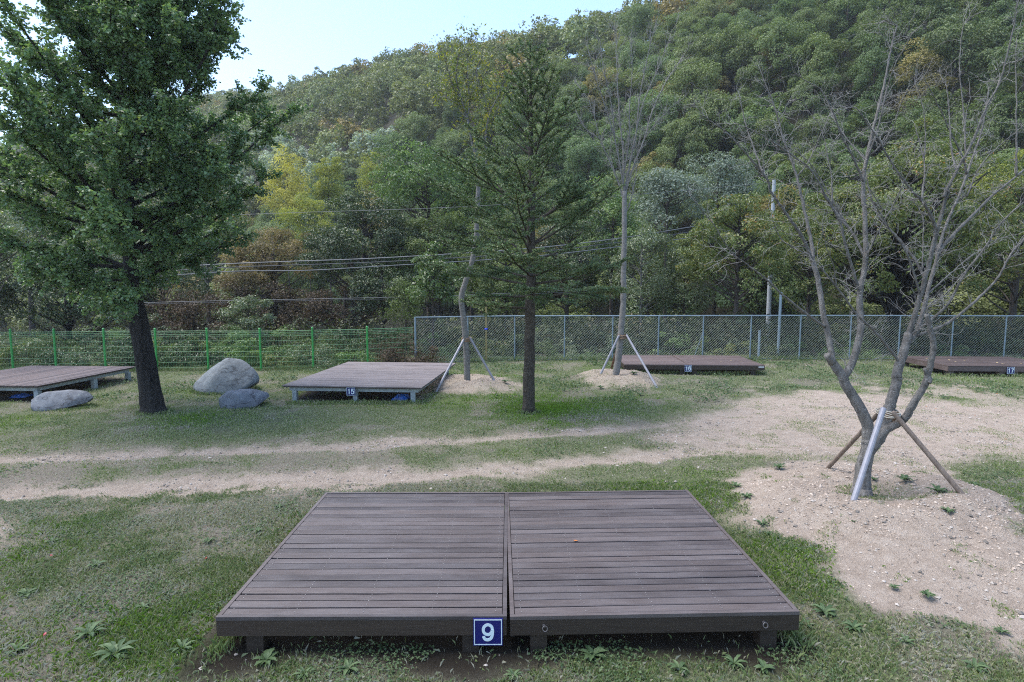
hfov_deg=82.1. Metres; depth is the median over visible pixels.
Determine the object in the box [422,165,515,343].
tree
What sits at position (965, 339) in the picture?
shrub
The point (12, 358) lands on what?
wire fence
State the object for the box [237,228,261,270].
hillside tree
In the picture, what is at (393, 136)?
hillside tree
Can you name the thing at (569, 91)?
hillside tree
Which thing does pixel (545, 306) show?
hillside tree
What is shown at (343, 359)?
shrub
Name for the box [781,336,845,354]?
shrub
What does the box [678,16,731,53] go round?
hillside tree
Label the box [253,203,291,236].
hillside tree
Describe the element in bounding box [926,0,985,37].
hillside tree
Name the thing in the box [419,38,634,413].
fir tree
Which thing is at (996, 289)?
hillside tree
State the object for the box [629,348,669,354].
shrub
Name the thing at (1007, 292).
hillside tree
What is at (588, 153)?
hillside tree
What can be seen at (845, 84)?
hillside tree
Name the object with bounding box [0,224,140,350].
tree
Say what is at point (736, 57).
hillside tree
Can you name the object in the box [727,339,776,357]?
shrub
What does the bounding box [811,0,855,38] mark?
hillside tree
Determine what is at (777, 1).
hillside tree
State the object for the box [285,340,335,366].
shrub
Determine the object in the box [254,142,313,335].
tree
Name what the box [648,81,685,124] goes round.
hillside tree
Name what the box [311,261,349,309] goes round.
hillside tree
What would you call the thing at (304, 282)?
hillside tree
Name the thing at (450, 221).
hillside tree
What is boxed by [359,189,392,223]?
hillside tree
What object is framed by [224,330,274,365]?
shrub
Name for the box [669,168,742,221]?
hillside tree
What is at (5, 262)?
tree
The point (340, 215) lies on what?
hillside tree
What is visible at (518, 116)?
hillside tree
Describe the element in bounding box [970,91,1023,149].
hillside tree
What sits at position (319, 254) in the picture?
hillside tree
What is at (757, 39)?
hillside tree
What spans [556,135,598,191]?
hillside tree
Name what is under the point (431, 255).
cable
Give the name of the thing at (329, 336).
shrub
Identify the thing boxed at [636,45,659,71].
hillside tree
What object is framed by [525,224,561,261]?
hillside tree
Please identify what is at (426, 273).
persimmon tree
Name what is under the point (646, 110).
hillside tree
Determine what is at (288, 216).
tree
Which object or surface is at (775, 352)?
shrub
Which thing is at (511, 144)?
hillside tree
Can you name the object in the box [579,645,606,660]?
weed
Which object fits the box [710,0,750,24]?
hillside tree
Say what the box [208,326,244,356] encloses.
shrub
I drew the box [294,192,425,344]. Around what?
tree
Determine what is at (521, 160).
hillside tree
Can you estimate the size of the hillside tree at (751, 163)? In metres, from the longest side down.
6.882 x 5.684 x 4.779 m
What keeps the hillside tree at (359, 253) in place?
on the hill
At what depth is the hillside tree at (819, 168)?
51.19 m
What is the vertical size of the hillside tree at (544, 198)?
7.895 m
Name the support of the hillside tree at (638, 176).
on the hill
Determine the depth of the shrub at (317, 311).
30.50 m
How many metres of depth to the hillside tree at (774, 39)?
62.11 m
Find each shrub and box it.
[0,332,46,362]
[0,336,43,365]
[0,337,51,364]
[5,328,58,361]
[22,345,86,365]
[27,333,90,359]
[52,345,114,365]
[66,325,101,362]
[96,340,134,365]
[100,327,130,362]
[106,327,131,348]
[114,337,157,365]
[145,285,239,344]
[147,313,192,357]
[152,336,178,366]
[158,340,210,366]
[179,336,222,359]
[191,279,324,347]
[193,350,230,366]
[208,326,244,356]
[212,294,276,346]
[217,324,262,357]
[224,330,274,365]
[246,353,305,368]
[263,325,296,358]
[282,332,316,361]
[283,277,392,343]
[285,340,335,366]
[288,340,350,367]
[302,328,352,358]
[331,350,378,363]
[332,335,375,360]
[363,338,394,361]
[374,347,408,361]
[380,331,424,359]
[394,346,447,362]
[413,318,453,352]
[413,332,459,357]
[444,317,479,353]
[449,336,488,356]
[469,324,505,353]
[471,340,509,357]
[492,332,536,356]
[515,326,559,356]
[535,327,563,353]
[541,330,583,353]
[547,342,588,355]
[570,326,610,353]
[581,344,603,355]
[588,318,632,353]
[599,328,638,357]
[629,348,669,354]
[637,317,673,353]
[644,321,685,354]
[648,331,701,354]
[677,314,719,353]
[681,342,712,354]
[707,344,735,355]
[715,313,765,353]
[722,325,774,353]
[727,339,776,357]
[760,339,804,357]
[761,321,805,350]
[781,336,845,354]
[812,346,850,356]
[834,334,869,353]
[839,340,880,357]
[841,332,862,352]
[864,329,914,354]
[901,335,947,353]
[920,347,957,353]
[937,343,968,355]
[941,325,984,351]
[955,328,1015,353]
[979,349,994,355]
[980,317,1023,354]
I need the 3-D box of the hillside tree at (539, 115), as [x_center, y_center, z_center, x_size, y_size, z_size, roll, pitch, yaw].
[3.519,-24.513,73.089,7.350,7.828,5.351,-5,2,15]
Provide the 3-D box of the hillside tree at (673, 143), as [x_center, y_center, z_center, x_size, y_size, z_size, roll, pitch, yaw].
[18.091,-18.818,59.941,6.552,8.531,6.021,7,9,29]
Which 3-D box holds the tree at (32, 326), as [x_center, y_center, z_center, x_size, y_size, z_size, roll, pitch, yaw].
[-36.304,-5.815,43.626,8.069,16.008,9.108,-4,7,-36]
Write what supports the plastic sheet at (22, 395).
on the ground at (914, 535)
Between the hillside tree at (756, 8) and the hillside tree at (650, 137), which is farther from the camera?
the hillside tree at (756, 8)
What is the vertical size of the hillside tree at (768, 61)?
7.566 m
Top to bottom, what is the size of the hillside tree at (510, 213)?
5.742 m
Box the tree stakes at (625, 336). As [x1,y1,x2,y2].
[600,334,657,387]
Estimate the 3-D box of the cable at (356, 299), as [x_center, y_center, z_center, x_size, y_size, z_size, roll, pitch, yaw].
[-1.299,-2.385,28.668,36.795,1.252,4.461,-2,6,-16]
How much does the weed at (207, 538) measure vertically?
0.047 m
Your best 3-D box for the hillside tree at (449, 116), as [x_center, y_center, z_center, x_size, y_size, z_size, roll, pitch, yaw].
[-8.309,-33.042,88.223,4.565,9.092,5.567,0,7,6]
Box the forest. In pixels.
[0,0,1023,333]
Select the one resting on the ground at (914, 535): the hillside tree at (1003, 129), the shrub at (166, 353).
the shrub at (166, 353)
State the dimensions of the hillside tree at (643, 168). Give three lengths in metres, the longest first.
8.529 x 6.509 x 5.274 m
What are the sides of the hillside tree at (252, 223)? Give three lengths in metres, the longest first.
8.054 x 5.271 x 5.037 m
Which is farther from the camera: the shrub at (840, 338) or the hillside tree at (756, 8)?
the hillside tree at (756, 8)
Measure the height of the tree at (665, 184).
14.482 m
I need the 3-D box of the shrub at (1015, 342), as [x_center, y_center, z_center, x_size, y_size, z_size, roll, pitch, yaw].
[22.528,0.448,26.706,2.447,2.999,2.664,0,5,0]
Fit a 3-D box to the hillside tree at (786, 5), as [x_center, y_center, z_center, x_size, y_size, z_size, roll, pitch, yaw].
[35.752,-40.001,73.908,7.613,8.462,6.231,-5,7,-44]
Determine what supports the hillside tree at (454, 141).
on the hill
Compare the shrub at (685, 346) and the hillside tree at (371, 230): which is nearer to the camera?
the shrub at (685, 346)
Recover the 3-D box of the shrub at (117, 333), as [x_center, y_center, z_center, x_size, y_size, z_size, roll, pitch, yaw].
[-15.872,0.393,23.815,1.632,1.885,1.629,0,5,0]
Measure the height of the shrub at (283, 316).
6.648 m
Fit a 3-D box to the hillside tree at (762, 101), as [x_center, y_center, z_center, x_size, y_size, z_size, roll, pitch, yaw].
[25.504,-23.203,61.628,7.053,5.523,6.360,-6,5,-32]
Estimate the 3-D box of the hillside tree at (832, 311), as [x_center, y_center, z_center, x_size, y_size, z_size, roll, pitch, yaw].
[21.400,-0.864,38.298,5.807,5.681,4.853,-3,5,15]
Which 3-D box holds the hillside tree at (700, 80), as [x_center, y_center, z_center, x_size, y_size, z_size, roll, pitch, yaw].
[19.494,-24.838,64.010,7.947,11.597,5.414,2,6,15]
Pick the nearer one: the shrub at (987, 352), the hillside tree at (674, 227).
the shrub at (987, 352)
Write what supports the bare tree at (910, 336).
on the ground at (914, 535)
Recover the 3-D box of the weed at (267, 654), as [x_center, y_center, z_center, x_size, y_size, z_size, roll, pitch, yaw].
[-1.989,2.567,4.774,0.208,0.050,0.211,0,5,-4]
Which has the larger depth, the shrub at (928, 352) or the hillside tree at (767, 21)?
the hillside tree at (767, 21)
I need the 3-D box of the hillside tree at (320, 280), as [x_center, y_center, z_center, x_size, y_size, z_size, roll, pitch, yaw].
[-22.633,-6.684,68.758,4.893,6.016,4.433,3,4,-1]
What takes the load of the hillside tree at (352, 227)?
on the hill
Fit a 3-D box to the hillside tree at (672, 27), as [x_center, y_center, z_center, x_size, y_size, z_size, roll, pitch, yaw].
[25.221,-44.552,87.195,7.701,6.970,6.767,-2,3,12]
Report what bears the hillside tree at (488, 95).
on the hill
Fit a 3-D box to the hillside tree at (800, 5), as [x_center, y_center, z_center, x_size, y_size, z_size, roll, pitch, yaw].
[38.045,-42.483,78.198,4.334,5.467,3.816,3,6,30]
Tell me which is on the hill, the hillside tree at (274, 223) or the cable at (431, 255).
the hillside tree at (274, 223)
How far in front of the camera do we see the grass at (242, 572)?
7.12 m
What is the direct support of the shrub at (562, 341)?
on the ground at (914, 535)
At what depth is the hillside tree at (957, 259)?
37.18 m
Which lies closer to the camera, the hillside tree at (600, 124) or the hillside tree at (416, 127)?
the hillside tree at (600, 124)
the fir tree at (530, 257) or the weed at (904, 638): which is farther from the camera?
the fir tree at (530, 257)
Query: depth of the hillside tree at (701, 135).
58.19 m
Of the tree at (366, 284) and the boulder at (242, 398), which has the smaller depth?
the boulder at (242, 398)
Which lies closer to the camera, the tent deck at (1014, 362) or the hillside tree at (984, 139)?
the tent deck at (1014, 362)
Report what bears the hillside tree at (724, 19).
on the hill
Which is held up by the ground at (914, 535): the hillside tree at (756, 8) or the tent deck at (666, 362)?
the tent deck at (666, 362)
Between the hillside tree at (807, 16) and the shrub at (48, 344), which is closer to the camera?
the shrub at (48, 344)
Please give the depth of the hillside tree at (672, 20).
83.78 m
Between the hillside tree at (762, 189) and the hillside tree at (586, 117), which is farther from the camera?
the hillside tree at (586, 117)
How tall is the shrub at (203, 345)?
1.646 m
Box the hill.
[1,0,1023,352]
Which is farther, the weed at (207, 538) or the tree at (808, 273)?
the tree at (808, 273)
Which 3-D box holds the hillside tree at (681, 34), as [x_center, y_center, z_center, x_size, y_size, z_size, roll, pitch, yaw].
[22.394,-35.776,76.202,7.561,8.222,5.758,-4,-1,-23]
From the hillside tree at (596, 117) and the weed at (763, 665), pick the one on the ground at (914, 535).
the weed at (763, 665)
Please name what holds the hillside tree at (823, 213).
on the hill
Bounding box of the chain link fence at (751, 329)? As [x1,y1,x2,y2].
[414,315,1023,362]
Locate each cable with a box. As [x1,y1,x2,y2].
[65,278,767,305]
[76,281,754,306]
[97,212,769,271]
[160,231,727,276]
[177,221,747,270]
[190,183,759,216]
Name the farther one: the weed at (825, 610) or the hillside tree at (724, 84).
the hillside tree at (724, 84)
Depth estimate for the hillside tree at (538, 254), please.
53.49 m
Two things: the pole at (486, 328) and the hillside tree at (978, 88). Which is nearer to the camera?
the pole at (486, 328)
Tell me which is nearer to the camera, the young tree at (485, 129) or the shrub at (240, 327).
the young tree at (485, 129)
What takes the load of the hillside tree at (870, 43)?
on the hill
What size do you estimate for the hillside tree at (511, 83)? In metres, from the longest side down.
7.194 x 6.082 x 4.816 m
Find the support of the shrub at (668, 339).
on the ground at (914, 535)
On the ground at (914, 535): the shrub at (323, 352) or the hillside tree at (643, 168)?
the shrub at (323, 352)
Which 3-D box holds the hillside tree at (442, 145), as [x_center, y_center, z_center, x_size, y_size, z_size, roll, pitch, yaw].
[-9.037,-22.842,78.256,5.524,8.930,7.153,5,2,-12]
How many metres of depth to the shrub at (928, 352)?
26.45 m
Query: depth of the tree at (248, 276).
31.07 m
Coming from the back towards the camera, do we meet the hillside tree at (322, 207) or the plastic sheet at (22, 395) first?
the hillside tree at (322, 207)
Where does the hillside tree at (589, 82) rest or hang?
on the hill
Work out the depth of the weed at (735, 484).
8.74 m
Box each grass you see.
[0,354,1023,681]
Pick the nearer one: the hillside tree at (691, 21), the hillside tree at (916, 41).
the hillside tree at (916, 41)
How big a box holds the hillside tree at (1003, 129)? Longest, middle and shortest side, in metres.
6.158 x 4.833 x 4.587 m
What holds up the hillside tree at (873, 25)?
on the hill
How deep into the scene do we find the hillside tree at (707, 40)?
67.64 m
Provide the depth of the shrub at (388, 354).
22.05 m
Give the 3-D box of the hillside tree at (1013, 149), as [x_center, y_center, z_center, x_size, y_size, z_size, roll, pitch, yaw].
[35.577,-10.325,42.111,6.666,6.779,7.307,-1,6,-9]
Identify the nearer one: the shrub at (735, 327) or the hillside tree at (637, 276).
the shrub at (735, 327)
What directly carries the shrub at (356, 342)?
on the ground at (914, 535)
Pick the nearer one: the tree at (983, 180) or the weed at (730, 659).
the weed at (730, 659)
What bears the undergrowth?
on the hill
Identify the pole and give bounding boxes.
[485,293,487,360]
[757,330,760,356]
[765,180,775,345]
[777,292,781,354]
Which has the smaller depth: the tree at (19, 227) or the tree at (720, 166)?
the tree at (19, 227)
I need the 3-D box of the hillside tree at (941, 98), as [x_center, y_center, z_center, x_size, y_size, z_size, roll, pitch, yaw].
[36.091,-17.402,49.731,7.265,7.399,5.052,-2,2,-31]
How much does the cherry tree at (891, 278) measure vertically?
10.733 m
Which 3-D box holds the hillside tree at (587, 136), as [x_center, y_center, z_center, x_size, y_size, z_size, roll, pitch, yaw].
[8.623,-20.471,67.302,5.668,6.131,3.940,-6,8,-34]
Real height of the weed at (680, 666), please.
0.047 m
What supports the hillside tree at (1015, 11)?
on the hill
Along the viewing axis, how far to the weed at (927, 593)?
5.64 m
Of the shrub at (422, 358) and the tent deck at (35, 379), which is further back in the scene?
the shrub at (422, 358)
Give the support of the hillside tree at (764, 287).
on the hill
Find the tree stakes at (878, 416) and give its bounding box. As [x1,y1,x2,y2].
[824,407,964,500]
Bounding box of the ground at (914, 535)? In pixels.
[0,331,1023,681]
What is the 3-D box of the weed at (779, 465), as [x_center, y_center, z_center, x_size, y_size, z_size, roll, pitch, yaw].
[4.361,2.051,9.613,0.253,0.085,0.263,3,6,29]
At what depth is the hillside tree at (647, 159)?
57.66 m
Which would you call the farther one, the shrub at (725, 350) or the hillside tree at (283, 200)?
the hillside tree at (283, 200)
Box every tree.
[0,0,312,414]
[0,155,81,338]
[0,211,47,290]
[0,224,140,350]
[0,243,27,317]
[107,241,215,345]
[163,198,251,341]
[209,250,279,296]
[222,226,318,343]
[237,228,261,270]
[238,211,258,236]
[248,220,292,244]
[252,211,278,228]
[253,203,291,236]
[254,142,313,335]
[256,205,309,227]
[262,221,309,243]
[269,191,336,332]
[271,192,299,211]
[272,225,320,324]
[278,219,317,273]
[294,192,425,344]
[295,242,335,286]
[300,195,344,227]
[301,168,335,193]
[302,176,360,208]
[310,156,344,332]
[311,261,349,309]
[312,266,328,291]
[314,192,330,218]
[315,209,347,234]
[322,230,369,273]
[326,213,347,229]
[326,281,376,325]
[327,191,364,213]
[336,168,361,196]
[338,258,355,282]
[338,274,355,306]
[342,221,368,255]
[346,263,418,348]
[352,150,383,322]
[356,147,402,198]
[357,218,390,250]
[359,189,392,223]
[362,154,394,197]
[367,136,491,347]
[370,131,416,165]
[373,220,423,251]
[374,275,431,353]
[375,208,476,342]
[381,255,411,288]
[390,174,441,220]
[392,111,431,164]
[399,192,421,217]
[403,241,463,356]
[403,246,443,286]
[405,202,440,230]
[414,252,464,315]
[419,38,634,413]
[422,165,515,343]
[426,23,515,380]
[430,126,451,147]
[430,137,456,173]
[431,199,483,245]
[435,129,462,152]
[441,94,469,130]
[442,129,488,169]
[443,124,487,158]
[449,244,499,299]
[453,256,503,323]
[456,140,488,201]
[457,214,560,345]
[470,99,501,138]
[473,118,495,147]
[473,260,548,326]
[479,82,507,111]
[481,100,504,136]
[486,95,527,149]
[490,129,536,181]
[490,166,517,199]
[491,208,524,237]
[492,77,515,100]
[493,94,535,154]
[505,154,552,203]
[514,208,627,348]
[516,245,554,275]
[518,123,572,183]
[518,172,557,233]
[521,110,563,144]
[523,178,569,229]
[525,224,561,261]
[528,70,565,123]
[536,278,592,319]
[538,295,591,333]
[540,96,594,141]
[540,247,562,276]
[544,93,581,130]
[544,127,590,171]
[545,59,586,100]
[552,80,595,131]
[553,202,585,243]
[555,224,602,309]
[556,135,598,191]
[558,172,590,200]
[560,137,619,201]
[567,134,606,181]
[568,5,702,374]
[570,65,625,121]
[572,67,595,109]
[575,39,611,69]
[575,94,599,132]
[576,174,649,340]
[582,218,680,328]
[584,171,662,226]
[587,117,620,170]
[590,59,617,89]
[592,67,616,98]
[594,72,643,119]
[594,170,649,276]
[595,118,668,175]
[597,67,657,120]
[602,36,640,75]
[608,212,683,353]
[609,110,646,145]
[610,32,630,67]
[614,3,657,45]
[616,38,654,92]
[619,167,715,345]
[620,160,678,224]
[622,89,682,159]
[625,294,659,338]
[627,151,680,189]
[631,54,682,112]
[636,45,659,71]
[641,33,675,63]
[643,282,702,327]
[646,213,684,262]
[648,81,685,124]
[653,10,695,50]
[653,247,732,350]
[654,121,710,203]
[655,111,724,177]
[656,57,726,135]
[657,13,689,46]
[658,28,699,59]
[658,33,727,108]
[667,233,713,288]
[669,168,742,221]
[673,14,710,56]
[673,150,759,316]
[673,190,797,353]
[677,42,722,98]
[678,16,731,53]
[679,0,1023,497]
[681,89,754,162]
[683,192,729,250]
[686,76,731,124]
[688,0,718,19]
[688,209,769,308]
[695,95,746,157]
[697,0,732,31]
[697,41,733,87]
[701,12,737,39]
[703,20,768,93]
[705,41,750,94]
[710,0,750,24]
[714,231,826,338]
[720,102,800,180]
[724,149,777,213]
[728,7,765,63]
[728,91,788,126]
[729,0,776,27]
[732,64,772,109]
[734,222,832,331]
[739,113,797,184]
[741,184,810,230]
[746,16,816,111]
[746,24,770,52]
[750,28,785,66]
[751,0,775,20]
[751,164,812,221]
[754,32,792,93]
[756,9,778,27]
[764,144,838,232]
[764,186,862,343]
[766,0,815,35]
[769,0,799,20]
[769,25,814,66]
[770,34,850,98]
[783,31,840,115]
[785,71,845,125]
[787,0,804,23]
[790,7,829,39]
[791,114,840,172]
[791,153,836,189]
[795,117,1023,352]
[795,285,885,344]
[800,203,839,242]
[802,0,829,14]
[806,230,885,320]
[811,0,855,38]
[812,14,836,49]
[812,138,855,190]
[814,0,878,57]
[814,100,904,172]
[826,0,883,39]
[827,145,877,193]
[833,16,877,63]
[834,61,875,109]
[842,106,905,158]
[843,0,922,78]
[845,23,914,104]
[845,33,905,121]
[856,0,917,33]
[884,102,997,198]
[884,211,984,341]
[885,0,969,59]
[886,37,957,128]
[890,96,961,159]
[894,86,973,140]
[895,0,947,49]
[898,40,966,103]
[900,21,929,81]
[902,200,994,304]
[906,285,1023,353]
[916,3,1013,115]
[916,208,1023,321]
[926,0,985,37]
[940,121,1013,193]
[946,0,982,51]
[949,149,1023,331]
[949,160,1023,353]
[956,0,1001,43]
[956,0,1023,12]
[958,114,1023,156]
[961,147,1023,219]
[962,0,1023,66]
[965,21,1023,90]
[965,68,1022,118]
[969,26,1023,148]
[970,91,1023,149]
[972,260,1023,345]
[983,1,1023,32]
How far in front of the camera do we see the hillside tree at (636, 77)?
70.49 m
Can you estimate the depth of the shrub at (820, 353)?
24.88 m
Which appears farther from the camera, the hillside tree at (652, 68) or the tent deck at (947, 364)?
the hillside tree at (652, 68)
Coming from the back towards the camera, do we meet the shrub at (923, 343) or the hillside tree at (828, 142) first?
the hillside tree at (828, 142)
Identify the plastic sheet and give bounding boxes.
[9,393,32,397]
[391,394,409,399]
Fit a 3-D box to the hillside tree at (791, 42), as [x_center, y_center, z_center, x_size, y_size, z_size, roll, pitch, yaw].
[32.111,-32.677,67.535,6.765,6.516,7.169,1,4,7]
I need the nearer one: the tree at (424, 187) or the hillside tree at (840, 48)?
the tree at (424, 187)
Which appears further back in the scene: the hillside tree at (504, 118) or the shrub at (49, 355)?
the hillside tree at (504, 118)
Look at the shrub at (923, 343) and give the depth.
27.05 m
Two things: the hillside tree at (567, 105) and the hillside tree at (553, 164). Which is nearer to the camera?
the hillside tree at (553, 164)
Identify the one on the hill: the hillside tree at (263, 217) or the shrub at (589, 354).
the hillside tree at (263, 217)
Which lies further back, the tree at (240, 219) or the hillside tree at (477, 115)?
the hillside tree at (477, 115)
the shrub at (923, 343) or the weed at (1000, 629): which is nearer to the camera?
the weed at (1000, 629)
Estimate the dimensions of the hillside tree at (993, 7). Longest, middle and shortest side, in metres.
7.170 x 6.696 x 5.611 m
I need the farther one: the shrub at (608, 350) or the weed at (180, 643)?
the shrub at (608, 350)
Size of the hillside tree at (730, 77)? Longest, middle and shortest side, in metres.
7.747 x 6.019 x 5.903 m
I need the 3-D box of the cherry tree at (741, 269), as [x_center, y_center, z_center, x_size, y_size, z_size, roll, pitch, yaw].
[10.055,-2.892,26.766,5.173,7.728,5.330,3,6,26]
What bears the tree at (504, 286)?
on the ground at (914, 535)
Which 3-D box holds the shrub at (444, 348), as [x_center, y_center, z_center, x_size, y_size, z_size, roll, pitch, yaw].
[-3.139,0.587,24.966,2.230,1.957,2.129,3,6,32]
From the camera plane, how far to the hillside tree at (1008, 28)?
52.64 m
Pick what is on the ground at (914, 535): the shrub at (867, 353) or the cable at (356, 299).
the shrub at (867, 353)
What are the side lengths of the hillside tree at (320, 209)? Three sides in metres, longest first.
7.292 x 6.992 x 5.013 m
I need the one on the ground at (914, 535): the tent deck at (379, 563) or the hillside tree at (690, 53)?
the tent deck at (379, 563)
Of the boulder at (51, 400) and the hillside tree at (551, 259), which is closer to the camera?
the boulder at (51, 400)
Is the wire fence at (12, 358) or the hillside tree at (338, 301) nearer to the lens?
the wire fence at (12, 358)
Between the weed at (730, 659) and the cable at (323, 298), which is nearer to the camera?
the weed at (730, 659)
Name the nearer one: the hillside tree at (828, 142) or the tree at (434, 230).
the tree at (434, 230)
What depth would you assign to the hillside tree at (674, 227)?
51.88 m
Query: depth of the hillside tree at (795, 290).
39.83 m
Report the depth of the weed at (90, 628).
5.14 m
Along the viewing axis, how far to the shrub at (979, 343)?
26.73 m
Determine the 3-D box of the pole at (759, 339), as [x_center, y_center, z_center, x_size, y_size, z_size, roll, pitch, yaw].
[10.352,0.282,24.646,0.095,1.450,0.100,0,5,0]
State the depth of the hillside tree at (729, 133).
60.36 m
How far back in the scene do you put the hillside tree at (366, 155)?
80.54 m
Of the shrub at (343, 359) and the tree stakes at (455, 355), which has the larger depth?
the shrub at (343, 359)
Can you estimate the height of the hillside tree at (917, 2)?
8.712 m
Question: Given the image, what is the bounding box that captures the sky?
[0,0,760,144]
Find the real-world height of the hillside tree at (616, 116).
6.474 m
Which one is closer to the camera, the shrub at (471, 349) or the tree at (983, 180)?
the shrub at (471, 349)
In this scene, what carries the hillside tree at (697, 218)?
on the hill
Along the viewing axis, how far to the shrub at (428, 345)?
26.67 m
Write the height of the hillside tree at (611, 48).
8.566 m
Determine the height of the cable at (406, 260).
3.744 m
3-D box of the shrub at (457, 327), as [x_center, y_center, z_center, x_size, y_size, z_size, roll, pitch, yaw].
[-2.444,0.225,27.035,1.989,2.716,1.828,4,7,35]
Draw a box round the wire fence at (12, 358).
[0,326,412,369]
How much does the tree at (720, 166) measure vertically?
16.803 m
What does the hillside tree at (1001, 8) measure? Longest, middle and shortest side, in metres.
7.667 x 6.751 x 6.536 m
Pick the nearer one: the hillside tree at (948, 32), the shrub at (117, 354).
the shrub at (117, 354)
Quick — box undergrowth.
[0,177,1023,362]
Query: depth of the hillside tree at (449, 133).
80.87 m
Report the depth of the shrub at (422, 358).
22.14 m
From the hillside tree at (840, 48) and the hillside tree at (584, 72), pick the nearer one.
the hillside tree at (840, 48)
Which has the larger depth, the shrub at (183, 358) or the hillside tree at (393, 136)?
the hillside tree at (393, 136)
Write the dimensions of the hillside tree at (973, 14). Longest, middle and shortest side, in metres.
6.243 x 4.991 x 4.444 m
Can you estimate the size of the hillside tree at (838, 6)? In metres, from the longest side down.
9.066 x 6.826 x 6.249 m
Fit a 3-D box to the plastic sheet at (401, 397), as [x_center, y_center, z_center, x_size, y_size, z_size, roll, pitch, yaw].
[-2.947,1.467,15.535,0.484,0.169,0.502,0,5,0]
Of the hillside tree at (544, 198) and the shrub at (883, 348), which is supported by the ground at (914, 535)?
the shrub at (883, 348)
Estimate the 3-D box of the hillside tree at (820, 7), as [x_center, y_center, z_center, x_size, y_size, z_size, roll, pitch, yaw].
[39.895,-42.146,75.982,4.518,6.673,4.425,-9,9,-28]
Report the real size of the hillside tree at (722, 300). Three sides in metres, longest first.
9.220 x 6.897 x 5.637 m
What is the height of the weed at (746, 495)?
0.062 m
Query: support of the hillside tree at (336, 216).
on the hill
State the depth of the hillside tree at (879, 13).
61.69 m
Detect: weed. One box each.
[3,641,29,654]
[15,588,36,596]
[72,620,105,638]
[86,559,105,567]
[91,638,139,661]
[134,602,149,609]
[166,637,194,653]
[200,537,216,542]
[252,647,276,665]
[292,666,315,679]
[335,657,361,674]
[504,668,523,679]
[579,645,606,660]
[668,659,689,673]
[721,653,747,667]
[729,481,741,486]
[738,492,754,497]
[754,658,774,673]
[773,463,786,468]
[799,617,812,627]
[812,602,838,616]
[840,619,863,631]
[895,633,915,644]
[896,474,914,480]
[920,589,935,597]
[926,483,948,491]
[941,506,956,512]
[961,657,992,672]
[992,626,1011,634]
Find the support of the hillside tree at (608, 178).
on the hill
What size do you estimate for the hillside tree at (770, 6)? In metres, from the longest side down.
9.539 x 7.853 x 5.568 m
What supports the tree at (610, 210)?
on the ground at (914, 535)
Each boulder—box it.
[31,390,92,411]
[193,358,258,394]
[219,389,268,408]
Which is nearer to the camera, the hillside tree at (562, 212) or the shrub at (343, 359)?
the shrub at (343, 359)
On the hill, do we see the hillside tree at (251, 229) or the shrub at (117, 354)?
the hillside tree at (251, 229)
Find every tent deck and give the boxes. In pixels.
[0,366,134,397]
[216,492,507,652]
[282,362,455,401]
[507,490,799,651]
[621,355,691,374]
[673,355,764,374]
[905,356,1014,375]
[955,356,1023,375]
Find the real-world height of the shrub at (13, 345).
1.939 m
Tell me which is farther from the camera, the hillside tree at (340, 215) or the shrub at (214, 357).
the hillside tree at (340, 215)
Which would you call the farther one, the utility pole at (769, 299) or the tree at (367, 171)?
the tree at (367, 171)
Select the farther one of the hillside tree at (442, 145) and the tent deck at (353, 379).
the hillside tree at (442, 145)
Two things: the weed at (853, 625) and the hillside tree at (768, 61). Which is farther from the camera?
the hillside tree at (768, 61)
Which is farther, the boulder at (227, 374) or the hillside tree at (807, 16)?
the hillside tree at (807, 16)
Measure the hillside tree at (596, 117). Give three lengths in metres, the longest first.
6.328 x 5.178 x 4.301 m
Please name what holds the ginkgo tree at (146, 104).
on the ground at (914, 535)
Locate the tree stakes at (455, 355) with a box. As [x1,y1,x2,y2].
[435,337,494,391]
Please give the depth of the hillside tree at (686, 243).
47.53 m
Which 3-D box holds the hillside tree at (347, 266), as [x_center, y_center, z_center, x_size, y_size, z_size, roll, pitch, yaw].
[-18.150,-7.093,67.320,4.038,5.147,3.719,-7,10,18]
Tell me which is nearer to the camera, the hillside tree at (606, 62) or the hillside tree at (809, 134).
the hillside tree at (809, 134)
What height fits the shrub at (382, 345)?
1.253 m
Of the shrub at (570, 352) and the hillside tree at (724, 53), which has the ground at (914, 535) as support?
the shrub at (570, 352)
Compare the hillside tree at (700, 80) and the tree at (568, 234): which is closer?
the tree at (568, 234)
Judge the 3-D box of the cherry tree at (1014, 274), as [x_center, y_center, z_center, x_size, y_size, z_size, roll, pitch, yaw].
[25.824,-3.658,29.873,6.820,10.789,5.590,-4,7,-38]
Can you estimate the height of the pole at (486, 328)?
2.950 m
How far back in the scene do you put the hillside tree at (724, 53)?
69.93 m
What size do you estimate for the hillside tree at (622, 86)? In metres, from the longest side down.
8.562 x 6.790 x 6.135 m
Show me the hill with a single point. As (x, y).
(687, 224)
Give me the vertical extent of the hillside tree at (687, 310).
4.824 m
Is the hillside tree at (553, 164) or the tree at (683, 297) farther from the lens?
the hillside tree at (553, 164)
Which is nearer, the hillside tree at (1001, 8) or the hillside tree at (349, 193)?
the hillside tree at (1001, 8)
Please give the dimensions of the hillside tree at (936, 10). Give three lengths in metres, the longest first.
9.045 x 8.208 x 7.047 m
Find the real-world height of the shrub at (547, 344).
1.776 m
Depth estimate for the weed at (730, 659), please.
4.73 m

